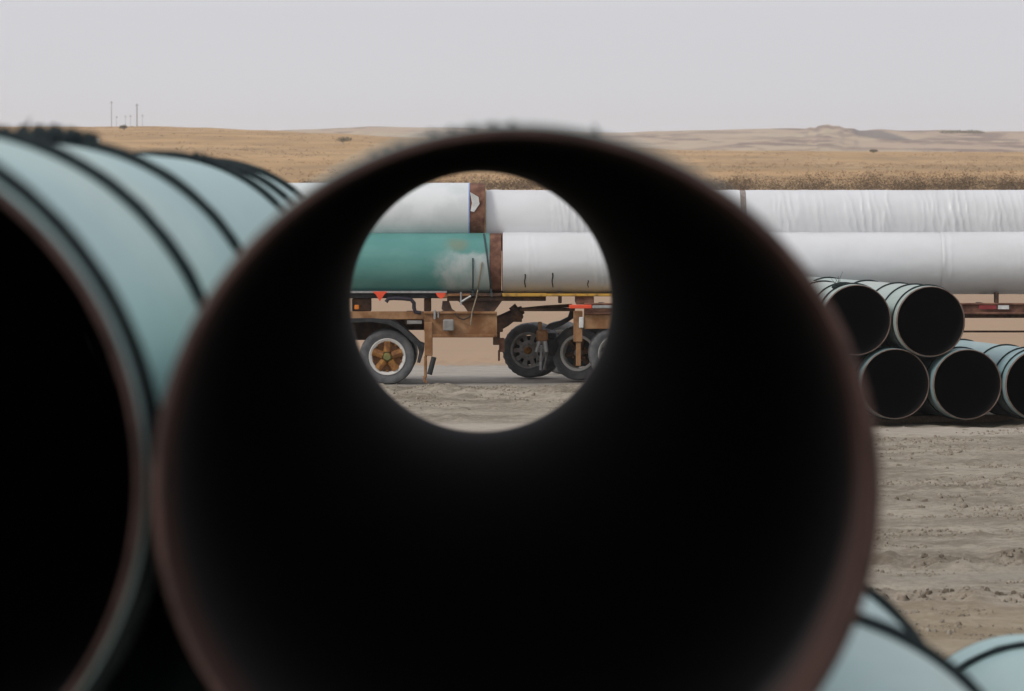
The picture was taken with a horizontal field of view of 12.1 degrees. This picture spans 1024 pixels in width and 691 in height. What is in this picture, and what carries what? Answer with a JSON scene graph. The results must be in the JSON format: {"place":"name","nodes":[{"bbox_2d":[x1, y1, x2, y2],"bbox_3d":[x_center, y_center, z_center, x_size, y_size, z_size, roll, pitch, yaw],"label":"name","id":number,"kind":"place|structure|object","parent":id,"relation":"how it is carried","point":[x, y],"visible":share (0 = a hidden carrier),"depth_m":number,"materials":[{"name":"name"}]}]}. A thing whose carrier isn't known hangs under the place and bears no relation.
{"place":"outdoors","nodes":[
{"label":"outdoors","id":0,"kind":"place"},
{"bbox_2d":[0,0,1023,132],"label":"sky","id":1,"kind":"structure","parent":0,"point":[613,66],"materials":[{"name":"grey"}]},
{"bbox_2d":[9,126,1023,656],"bbox_3d":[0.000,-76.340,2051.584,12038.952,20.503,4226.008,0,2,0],"label":"ground","id":2,"kind":"structure","parent":0,"point":[465,362],"depth_m":76.82,"materials":[{"name":"brown soil"}]},
{"bbox_2d":[136,103,137,125],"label":"utility pole","id":3,"kind":"object","parent":2,"relation":"on","point":[136,116],"visible":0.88,"depth_m":1228.64,"materials":[{"name":"grey wood"}]},
{"bbox_2d":[335,136,351,141],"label":"bushy tree","id":4,"kind":"object","parent":2,"relation":"on","point":[340,139],"visible":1,"depth_m":998.59,"materials":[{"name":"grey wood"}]},
{"bbox_2d":[351,233,545,383],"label":"pipe trailer","id":5,"kind":"object","parent":2,"relation":"on","point":[392,345],"visible":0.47,"depth_m":84.75,"materials":[{"name":"orange metal"}]},
{"bbox_2d":[351,233,501,292],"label":"steel pipe","id":6,"kind":"object","parent":5,"relation":"on","point":[414,261],"visible":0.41,"depth_m":84.54,"materials":[{"name":"teal metal"}]},
{"bbox_2d":[290,183,484,232],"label":"steel pipe","id":7,"kind":"object","parent":6,"relation":"on","point":[443,208],"visible":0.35,"depth_m":84.90,"materials":[{"name":"white metal"}]},
{"bbox_2d":[493,304,602,379],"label":"trailer dolly","id":8,"kind":"object","parent":2,"relation":"on","point":[542,349],"visible":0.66,"depth_m":85.93,"materials":[{"name":"black rubber"}]},
{"bbox_2d":[88,126,1023,187],"bbox_3d":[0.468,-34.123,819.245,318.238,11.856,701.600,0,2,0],"label":"dry grass","id":9,"kind":"structure","parent":2,"relation":"on","point":[929,165],"depth_m":727.18,"materials":[{"name":"brown plant"}]},
{"bbox_2d":[295,167,1023,190],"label":"brush","id":10,"kind":"object","parent":2,"relation":"on","point":[521,185],"visible":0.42,"depth_m":441.55,"materials":[{"name":"brown plant"}]},
{"bbox_2d":[386,383,1023,653],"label":"soil clods","id":11,"kind":"object","parent":2,"relation":"on","point":[902,597],"visible":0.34,"depth_m":54.08,"materials":[{"name":"brown soil"}]},
{"bbox_2d":[503,292,1023,367],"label":"pipe trailer","id":12,"kind":"object","parent":2,"relation":"on","point":[596,315],"visible":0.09,"depth_m":84.61,"materials":[{"name":"red metal"}]},
{"bbox_2d":[502,232,1023,293],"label":"steel pipe","id":13,"kind":"object","parent":12,"relation":"on","point":[951,262],"visible":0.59,"depth_m":84.52,"materials":[{"name":"white metal"}]},
{"bbox_2d":[485,190,1023,249],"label":"steel pipe","id":14,"kind":"object","parent":13,"relation":"on","point":[830,211],"visible":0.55,"depth_m":85.09,"materials":[{"name":"white metal"}]},
{"bbox_2d":[857,346,929,419],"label":"steel pipe","id":15,"kind":"object","parent":2,"relation":"on","point":[897,380],"visible":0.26,"depth_m":74.01,"materials":[{"name":"metal"}]},
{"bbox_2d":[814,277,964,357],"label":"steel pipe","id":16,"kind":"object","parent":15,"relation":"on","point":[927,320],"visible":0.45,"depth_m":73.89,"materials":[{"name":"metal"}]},
{"bbox_2d":[874,415,1023,422],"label":"timber skid","id":17,"kind":"object","parent":2,"relation":"on","point":[939,418],"visible":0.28,"depth_m":73.75,"materials":[{"name":"brown wood"}]},
{"bbox_2d":[876,497,1023,600],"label":"damp clods","id":18,"kind":"object","parent":2,"relation":"on","point":[928,592],"visible":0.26,"depth_m":42.91,"materials":[{"name":"soil"}]},
{"bbox_2d":[917,346,1001,419],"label":"steel pipe","id":19,"kind":"object","parent":2,"relation":"on","point":[965,383],"visible":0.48,"depth_m":73.80,"materials":[{"name":"metal"}]},
{"bbox_2d":[955,339,1023,419],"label":"steel pipe","id":20,"kind":"object","parent":2,"relation":"on","point":[1008,359],"visible":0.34,"depth_m":74.27,"materials":[{"name":"metal"}]},
{"bbox_2d":[279,124,1023,151],"bbox_3d":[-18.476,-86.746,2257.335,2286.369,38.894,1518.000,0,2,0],"label":"hills","id":21,"kind":"structure","parent":0,"point":[827,137],"depth_m":2275.94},
{"bbox_2d":[937,129,984,133],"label":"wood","id":22,"kind":"object","parent":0,"point":[965,131],"visible":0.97,"depth_m":2483.32,"materials":[{"name":"plant"}]},
{"bbox_3d":[-0.597,2.794,13.205,1.115,1.118,12.200,0,2,-1],"label":"steel pipe","id":23,"kind":"object","parent":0,"visible":0},
{"bbox_3d":[-0.058,1.869,13.166,1.117,1.117,12.200,0,2,-1],"label":"steel pipe","id":24,"kind":"object","parent":23,"relation":"on","visible":0},
{"bbox_2d":[101,423,419,690],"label":"steel pipe","id":25,"kind":"object","parent":24,"relation":"on","point":[157,656],"visible":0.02,"depth_m":8.56,"materials":[{"name":"metal"}]},
{"bbox_2d":[0,118,350,690],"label":"steel pipe","id":26,"kind":"object","parent":25,"relation":"on","point":[115,261],"visible":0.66,"depth_m":11.18,"materials":[{"name":"metal"}]},
{"bbox_2d":[152,120,881,690],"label":"steel pipe","id":27,"kind":"object","parent":25,"relation":"on","point":[708,436],"visible":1,"depth_m":9.86,"materials":[{"name":"metal"}]},
{"bbox_2d":[548,419,982,690],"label":"steel pipe","id":28,"kind":"object","parent":24,"relation":"on","point":[888,648],"visible":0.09,"depth_m":9.04,"materials":[{"name":"metal"}]},
{"bbox_3d":[0.482,3.390,13.115,6.600,0.110,0.200,0,2,-1],"label":"timber skid","id":29,"kind":"object","parent":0,"visible":0},
{"bbox_3d":[1.558,2.793,13.255,1.118,1.118,12.200,0,2,-1],"label":"steel pipe","id":30,"kind":"object","parent":29,"relation":"on","visible":0},
{"bbox_2d":[947,634,1023,690],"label":"steel pipe","id":31,"kind":"object","parent":30,"relation":"on","point":[994,664],"visible":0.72,"depth_m":18.50,"materials":[{"name":"metal"}]},
{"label":"steel pipe","id":32,"kind":"object","parent":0,"visible":0},
{"bbox_2d":[816,274,890,355],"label":"steel pipe","id":33,"kind":"object","parent":32,"relation":"on","point":[862,311],"visible":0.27,"depth_m":73.81,"materials":[{"name":"metal"}]}
]}

